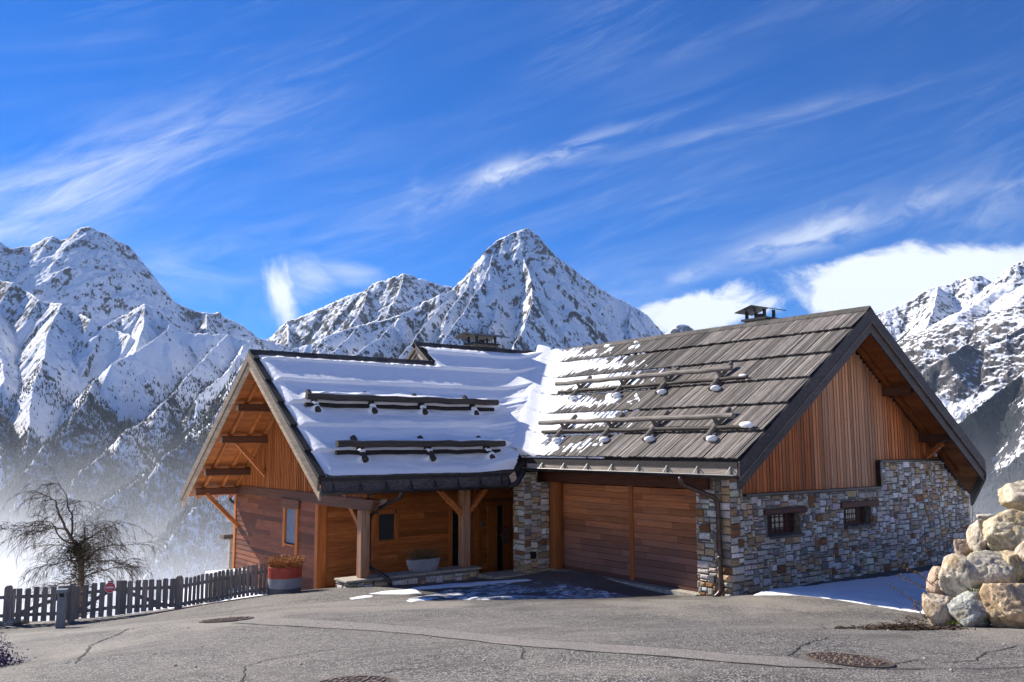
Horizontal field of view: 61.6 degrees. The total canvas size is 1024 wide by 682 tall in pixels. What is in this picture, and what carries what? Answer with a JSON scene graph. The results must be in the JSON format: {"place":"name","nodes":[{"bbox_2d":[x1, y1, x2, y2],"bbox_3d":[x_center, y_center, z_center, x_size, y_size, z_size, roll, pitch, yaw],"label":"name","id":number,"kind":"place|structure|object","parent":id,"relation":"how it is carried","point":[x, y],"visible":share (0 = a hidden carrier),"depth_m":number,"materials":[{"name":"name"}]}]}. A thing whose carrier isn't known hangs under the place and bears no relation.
{"place":"outdoors","nodes":[
{"label":"outdoors","id":0,"kind":"place"},
{"bbox_2d":[0,618,29,625],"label":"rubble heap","id":1,"kind":"object","parent":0,"point":[10,622],"visible":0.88,"depth_m":19.57,"materials":[{"name":"stone"}]},
{"bbox_2d":[0,226,292,621],"bbox_3d":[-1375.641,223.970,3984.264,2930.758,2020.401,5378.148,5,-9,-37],"label":"mountain","id":2,"kind":"structure","parent":0,"point":[81,307],"depth_m":3400.70,"materials":[{"name":"white snow"}]},
{"bbox_2d":[0,319,1023,620],"bbox_3d":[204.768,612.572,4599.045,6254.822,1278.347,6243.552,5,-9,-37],"label":"forest","id":3,"kind":"object","parent":2,"relation":"on","point":[174,527],"visible":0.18,"depth_m":2293.32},
{"bbox_2d":[154,584,266,609],"bbox_3d":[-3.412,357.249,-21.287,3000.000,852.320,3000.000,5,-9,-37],"label":"hillside","id":4,"kind":"structure","parent":0,"point":[220,598],"depth_m":26.46,"materials":[{"name":"white snow"}]},
{"bbox_2d":[55,588,68,628],"bbox_3d":[-9.837,5.890,18.734,0.210,0.926,0.197,2,-7,-16],"label":"bollard light","id":5,"kind":"object","parent":4,"relation":"on","point":[61,607],"visible":0.83,"depth_m":18.67,"materials":[{"name":"grey paint"}]},
{"bbox_2d":[0,464,170,617],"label":"bare tree","id":6,"kind":"object","parent":4,"relation":"on","point":[80,551],"visible":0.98,"depth_m":23.40,"materials":[{"name":"brown plant"}]},
{"bbox_2d":[73,525,98,615],"bbox_3d":[-12.151,6.500,24.374,0.994,2.774,0.995,5,-9,-37],"label":"young conifer","id":7,"kind":"object","parent":4,"relation":"on","point":[86,528],"visible":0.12,"depth_m":24.36,"materials":[{"name":"brown plant"}]},
{"bbox_2d":[0,559,270,621],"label":"picket fence","id":8,"kind":"object","parent":4,"relation":"on","point":[11,597],"visible":0.79,"depth_m":20.20,"materials":[{"name":"grey wood"}]},
{"bbox_2d":[104,582,115,592],"bbox_3d":[-9.413,5.773,20.097,0.242,0.242,0.013,1,-7,-12],"label":"round sign","id":9,"kind":"object","parent":8,"relation":"attached to","point":[109,587],"visible":1,"depth_m":20.09,"materials":[{"name":"red metal"}]},
{"bbox_2d":[220,533,232,568],"bbox_3d":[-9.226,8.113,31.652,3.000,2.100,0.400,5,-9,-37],"label":"post","id":10,"kind":"object","parent":4,"relation":"on","point":[229,537],"visible":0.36,"depth_m":30.92,"materials":[{"name":"grey wood"}]},
{"bbox_2d":[180,305,986,596],"bbox_3d":[1.163,3.897,27.093,17.973,9.090,19.534,5,-9,-37],"label":"chalet","id":11,"kind":"object","parent":4,"relation":"on","point":[853,451],"visible":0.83,"depth_m":22.33,"materials":[{"name":"stone"}]},
{"bbox_2d":[281,498,300,554],"bbox_3d":[-6.396,5.341,24.790,0.120,1.530,1.280,5,-9,-37],"label":"window","id":12,"kind":"structure","parent":11,"relation":"in","point":[290,528],"depth_m":24.78,"materials":[{"name":"wood"}]},
{"bbox_2d":[373,509,398,546],"bbox_3d":[-3.602,5.330,24.546,0.820,1.030,0.100,5,-9,-37],"label":"window","id":13,"kind":"structure","parent":11,"relation":"in","point":[385,522],"depth_m":24.54,"materials":[{"name":"brown wood"}]},
{"bbox_2d":[258,346,541,476],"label":"roof snow","id":14,"kind":"structure","parent":11,"relation":"on","point":[504,379],"depth_m":23.72,"materials":[{"name":"white snow"}]},
{"bbox_2d":[406,557,439,571],"bbox_3d":[-2.298,5.793,22.237,0.940,0.315,0.400,5,-9,-37],"label":"stone trough","id":15,"kind":"object","parent":11,"relation":"on","point":[425,565],"visible":0.97,"depth_m":22.04,"materials":[{"name":"stone"}]},
{"bbox_2d":[403,545,443,559],"bbox_3d":[-2.296,5.536,22.310,1.136,0.372,0.801,1,-7,-12],"label":"dead shrub","id":16,"kind":"object","parent":15,"relation":"in","point":[430,555],"visible":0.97,"depth_m":22.21,"materials":[{"name":"brown plant"}]},
{"bbox_2d":[445,500,471,565],"bbox_3d":[-1.620,5.983,25.962,0.950,2.300,0.100,5,-9,-37],"label":"door","id":17,"kind":"structure","parent":11,"relation":"in","point":[453,516],"depth_m":25.85,"materials":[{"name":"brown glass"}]},
{"bbox_2d":[484,500,513,571],"bbox_3d":[-0.289,6.133,26.910,1.370,2.220,0.161,5,-9,-37],"label":"door","id":18,"kind":"structure","parent":11,"relation":"in","point":[500,513],"depth_m":26.86,"materials":[{"name":"brown wood"}]},
{"bbox_2d":[500,525,511,546],"bbox_3d":[-0.171,6.103,26.984,0.520,0.730,0.122,5,-9,-37],"label":"wreath","id":19,"kind":"object","parent":11,"relation":"attached to","point":[509,534],"visible":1,"depth_m":26.97,"materials":[{"name":"green plant"}]},
{"bbox_2d":[312,374,753,451],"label":"roof snow","id":20,"kind":"structure","parent":11,"relation":"on","point":[714,438],"depth_m":21.63,"materials":[{"name":"white snow"}]},
{"bbox_2d":[509,341,674,457],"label":"roof snow","id":21,"kind":"structure","parent":11,"relation":"on","point":[529,437],"depth_m":25.69,"materials":[{"name":"white snow"}]},
{"bbox_2d":[549,482,698,591],"bbox_3d":[2.727,4.838,21.630,0.315,2.395,5.250,5,-9,-37],"label":"garage door","id":22,"kind":"structure","parent":11,"relation":"in","point":[622,562],"depth_m":21.56,"materials":[{"name":"brown wood"}]},
{"bbox_2d":[763,506,807,539],"bbox_3d":[6.269,4.218,19.962,1.600,0.666,0.400,5,-9,-37],"label":"window","id":23,"kind":"structure","parent":11,"relation":"in","point":[779,520],"depth_m":19.98,"materials":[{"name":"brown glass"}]},
{"bbox_2d":[839,499,878,528],"bbox_3d":[8.721,4.387,21.793,1.670,0.661,0.400,5,-9,-37],"label":"window","id":24,"kind":"structure","parent":11,"relation":"in","point":[853,510],"depth_m":21.79,"materials":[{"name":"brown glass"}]},
{"bbox_2d":[888,561,938,608],"bbox_3d":[6.103,3.671,12.910,0.923,0.722,0.297,-1,-7,3],"label":"dead weed","id":25,"kind":"object","parent":4,"relation":"on","point":[901,592],"visible":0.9,"depth_m":12.88,"materials":[{"name":"brown plant"}]},
{"bbox_2d":[970,499,978,524],"bbox_3d":[14.273,5.341,26.509,0.332,1.094,0.387,5,-9,-37],"label":"dead weed","id":26,"kind":"object","parent":4,"relation":"on","point":[973,514],"visible":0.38,"depth_m":26.56,"materials":[{"name":"beige plant"}]},
{"bbox_2d":[979,583,1023,627],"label":"boulder","id":27,"kind":"object","parent":4,"relation":"on","point":[1003,604],"visible":0.91,"depth_m":11.91,"materials":[{"name":"stone"}]},
{"bbox_2d":[967,550,1017,587],"bbox_3d":[7.032,3.492,12.614,0.814,0.810,0.649,-4,-8,28],"label":"boulder","id":28,"kind":"object","parent":27,"relation":"on","point":[986,566],"visible":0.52,"depth_m":12.44,"materials":[{"name":"stone"}]},
{"bbox_2d":[938,553,972,596],"bbox_3d":[6.664,3.494,12.742,0.543,0.659,0.476,5,-9,-37],"label":"boulder","id":29,"kind":"object","parent":28,"relation":"on","point":[954,576],"visible":0.83,"depth_m":12.62,"materials":[{"name":"stone"}]},
{"bbox_2d":[926,566,945,595],"bbox_3d":[6.421,3.653,12.992,0.355,0.496,0.383,5,-9,-37],"label":"boulder","id":30,"kind":"object","parent":29,"relation":"on","point":[934,588],"visible":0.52,"depth_m":12.89,"materials":[{"name":"stone"}]},
{"bbox_2d":[998,550,1023,581],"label":"boulder","id":31,"kind":"object","parent":28,"relation":"on","point":[1010,557],"visible":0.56,"depth_m":12.43,"materials":[{"name":"stone"}]},
{"bbox_2d":[1013,541,1023,578],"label":"boulder","id":32,"kind":"object","parent":28,"relation":"on","point":[1019,550],"visible":0.59,"depth_m":12.46,"materials":[{"name":"stone"}]},
{"bbox_2d":[289,228,663,358],"bbox_3d":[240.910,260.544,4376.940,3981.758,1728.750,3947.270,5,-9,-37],"label":"central mountain","id":33,"kind":"structure","parent":0,"point":[526,289],"depth_m":4124.89,"materials":[{"name":"white snow"}]},
{"bbox_2d":[267,274,693,348],"bbox_3d":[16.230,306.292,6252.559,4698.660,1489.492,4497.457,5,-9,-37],"label":"mountain","id":34,"kind":"structure","parent":0,"point":[389,298],"depth_m":5848.04,"materials":[{"name":"white snow"}]},
{"bbox_2d":[0,564,1023,681],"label":"driveway","id":35,"kind":"structure","parent":0,"point":[778,625],"depth_m":10.44,"materials":[{"name":"grey asphalt"}]},
{"bbox_2d":[0,632,35,666],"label":"heather shrub","id":36,"kind":"object","parent":35,"relation":"on","point":[4,660],"visible":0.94,"depth_m":9.64,"materials":[{"name":"purple plant"}]},
{"bbox_2d":[75,628,129,662],"bbox_3d":[-5.243,3.831,10.867,0.213,0.367,3.678,2,-7,-15],"label":"road crack","id":37,"kind":"object","parent":35,"relation":"on","point":[87,649],"visible":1,"depth_m":10.57,"materials":[{"name":"black asphalt"}]},
{"bbox_2d":[205,569,245,602],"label":"wall","id":38,"kind":"structure","parent":35,"relation":"on","point":[213,571],"depth_m":26.78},
{"bbox_2d":[198,616,253,622],"bbox_3d":[-4.292,4.207,12.897,0.793,0.148,0.793,5,-9,-37],"label":"manhole cover","id":39,"kind":"object","parent":35,"relation":"on","point":[226,619],"visible":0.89,"depth_m":12.79,"materials":[{"name":"metal"}]},
{"bbox_2d":[267,565,301,594],"bbox_3d":[-5.465,5.791,20.632,0.802,0.765,0.802,5,-9,-37],"label":"round planter","id":40,"kind":"object","parent":35,"relation":"on","point":[284,580],"visible":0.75,"depth_m":20.31,"materials":[{"name":"concrete"}]},
{"bbox_2d":[262,553,306,568],"bbox_3d":[-5.456,5.318,20.709,1.160,0.420,1.131,5,-9,-37],"label":"potted plant","id":41,"kind":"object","parent":40,"relation":"in","point":[284,562],"depth_m":20.50,"materials":[{"name":"brown plant"}]},
{"bbox_2d":[241,648,335,681],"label":"road crack","id":42,"kind":"object","parent":35,"relation":"on","point":[264,660],"visible":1,"depth_m":8.76,"materials":[{"name":"black asphalt"}]},
{"bbox_2d":[316,675,397,681],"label":"manhole cover","id":43,"kind":"object","parent":35,"relation":"on","point":[365,678],"visible":1,"depth_m":7.86,"materials":[{"name":"metal"}]},
{"bbox_2d":[350,595,371,598],"bbox_3d":[-3.201,5.472,18.321,0.848,0.068,0.398,15,-17,-66],"label":"snow patch","id":44,"kind":"object","parent":35,"relation":"on","point":[363,596],"visible":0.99,"depth_m":18.23,"materials":[{"name":"white snow"}]},
{"bbox_2d":[370,589,419,593],"bbox_3d":[-2.433,5.685,19.387,0.946,0.142,1.616,-6,-9,41],"label":"snow patch","id":45,"kind":"object","parent":35,"relation":"on","point":[410,591],"visible":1,"depth_m":19.14,"materials":[{"name":"white snow"}]},
{"bbox_2d":[407,598,430,601],"bbox_3d":[-1.877,5.305,17.560,0.509,0.125,1.146,-1,-7,8],"label":"snow patch","id":46,"kind":"object","parent":35,"relation":"on","point":[416,599],"visible":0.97,"depth_m":17.50,"materials":[{"name":"white snow"}]},
{"bbox_2d":[412,579,531,589],"bbox_3d":[-1.077,6.010,21.260,3.283,0.147,1.050,4,-8,-31],"label":"snow patch","id":47,"kind":"object","parent":35,"relation":"on","point":[451,585],"visible":0.97,"depth_m":21.16,"materials":[{"name":"white snow"}]},
{"bbox_2d":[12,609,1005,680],"bbox_3d":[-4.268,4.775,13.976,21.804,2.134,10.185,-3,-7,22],"label":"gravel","id":48,"kind":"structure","parent":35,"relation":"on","point":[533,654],"depth_m":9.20,"materials":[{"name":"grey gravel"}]},
{"bbox_2d":[410,581,630,599],"bbox_3d":[-0.234,5.628,19.253,4.905,0.352,3.690,5,-9,-37],"label":"snow patch","id":49,"kind":"object","parent":35,"relation":"on","point":[492,591],"visible":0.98,"depth_m":19.39,"materials":[{"name":"white snow"}]},
{"bbox_2d":[282,617,777,655],"bbox_3d":[-0.485,3.665,10.932,8.190,0.542,0.693,-6,-9,37],"label":"road crack","id":50,"kind":"object","parent":35,"relation":"on","point":[574,641],"visible":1,"depth_m":9.72,"materials":[{"name":"grey asphalt"}]},
{"bbox_2d":[232,617,842,668],"bbox_3d":[-0.400,3.595,10.542,8.808,0.591,1.294,-5,-9,36],"label":"road patch","id":51,"kind":"object","parent":35,"relation":"on","point":[696,654],"visible":1,"depth_m":9.88,"materials":[{"name":"grey asphalt"}]},
{"bbox_2d":[246,623,1023,668],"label":"road crack","id":52,"kind":"object","parent":35,"relation":"on","point":[658,655],"visible":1,"depth_m":8.62,"materials":[{"name":"grey asphalt"}]},
{"bbox_2d":[805,652,894,667],"bbox_3d":[3.276,3.117,8.337,0.815,0.132,0.815,5,-9,-37],"label":"manhole cover","id":53,"kind":"object","parent":35,"relation":"on","point":[849,660],"visible":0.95,"depth_m":8.29,"materials":[{"name":"metal"}]},
{"bbox_2d":[754,571,947,613],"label":"snow field","id":54,"kind":"structure","parent":35,"relation":"on","point":[879,591],"depth_m":17.69,"materials":[{"name":"white snow"}]},
{"bbox_2d":[823,617,987,630],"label":"dead leaves","id":55,"kind":"object","parent":35,"relation":"on","point":[905,626],"visible":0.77,"depth_m":11.64,"materials":[{"name":"plant"}]},
{"bbox_2d":[904,599,928,621],"bbox_3d":[6.001,3.925,12.540,0.469,0.454,0.325,2,-7,-16],"label":"dead weed","id":56,"kind":"object","parent":35,"relation":"on","point":[917,609],"visible":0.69,"depth_m":12.45,"materials":[{"name":"brown plant"}]},
{"bbox_2d":[922,592,955,625],"bbox_3d":[6.215,3.970,12.545,0.453,0.528,0.509,-6,-9,40],"label":"boulder","id":57,"kind":"object","parent":35,"relation":"on","point":[934,606],"visible":0.76,"depth_m":12.39,"materials":[{"name":"stone"}]},
{"bbox_2d":[944,619,960,624],"bbox_3d":[6.158,3.931,11.997,0.320,0.048,0.220,5,-9,-37],"label":"grass tuft","id":58,"kind":"object","parent":35,"relation":"on","point":[949,622],"visible":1,"depth_m":12.00,"materials":[{"name":"green plant"}]},
{"bbox_2d":[897,644,1021,662],"bbox_3d":[4.851,3.340,9.136,3.420,0.304,0.272,5,-9,-38],"label":"road crack","id":59,"kind":"object","parent":35,"relation":"on","point":[976,658],"visible":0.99,"depth_m":8.94,"materials":[{"name":"black asphalt"}]},
{"bbox_2d":[946,588,990,626],"bbox_3d":[6.574,3.822,12.273,0.721,0.548,0.503,-1,-7,6],"label":"boulder","id":60,"kind":"object","parent":35,"relation":"on","point":[967,608],"visible":0.85,"depth_m":12.15,"materials":[{"name":"stone"}]},
{"bbox_2d":[963,585,980,591],"bbox_3d":[6.642,3.545,12.305,0.400,0.079,0.273,5,-9,-37],"label":"grass tuft","id":61,"kind":"object","parent":60,"relation":"on","point":[975,589],"visible":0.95,"depth_m":12.26,"materials":[{"name":"green plant"}]},
{"bbox_2d":[0,0,1023,339],"label":"sky","id":62,"kind":"structure","parent":0,"point":[269,163],"materials":[{"name":"blue"}]},
{"bbox_2d":[876,260,1023,519],"bbox_3d":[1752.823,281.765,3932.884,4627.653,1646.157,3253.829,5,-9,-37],"label":"mountain","id":63,"kind":"structure","parent":0,"point":[980,318],"depth_m":2985.30,"materials":[{"name":"white snow"}]},
{"bbox_2d":[951,545,1023,624],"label":"earth bank","id":64,"kind":"structure","parent":0,"point":[1021,580],"depth_m":13.50,"materials":[{"name":"brown soil"}]},
{"bbox_2d":[954,539,972,556],"bbox_3d":[7.458,3.487,14.166,0.285,0.435,0.308,-6,-9,42],"label":"boulder","id":65,"kind":"object","parent":64,"relation":"on","point":[961,546],"visible":0.58,"depth_m":14.12,"materials":[{"name":"stone"}]},
{"bbox_2d":[966,519,987,551],"bbox_3d":[7.545,3.185,13.879,0.311,0.613,0.474,1,-7,-8],"label":"boulder","id":66,"kind":"object","parent":64,"relation":"on","point":[974,537],"visible":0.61,"depth_m":13.78,"materials":[{"name":"stone"}]},
{"bbox_2d":[976,514,994,519],"bbox_3d":[8.055,2.991,14.572,0.311,0.114,0.278,-4,-8,29],"label":"boulder","id":67,"kind":"object","parent":64,"relation":"on","point":[982,516],"visible":0.8,"depth_m":14.52,"materials":[{"name":"stone"}]},
{"bbox_2d":[982,509,1023,551],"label":"boulder","id":68,"kind":"object","parent":64,"relation":"on","point":[1003,530],"visible":0.81,"depth_m":13.07,"materials":[{"name":"stone"}]},
{"bbox_2d":[997,480,1023,510],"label":"boulder","id":69,"kind":"object","parent":68,"relation":"on","point":[1011,495],"visible":0.97,"depth_m":13.59,"materials":[{"name":"stone"}]}
]}

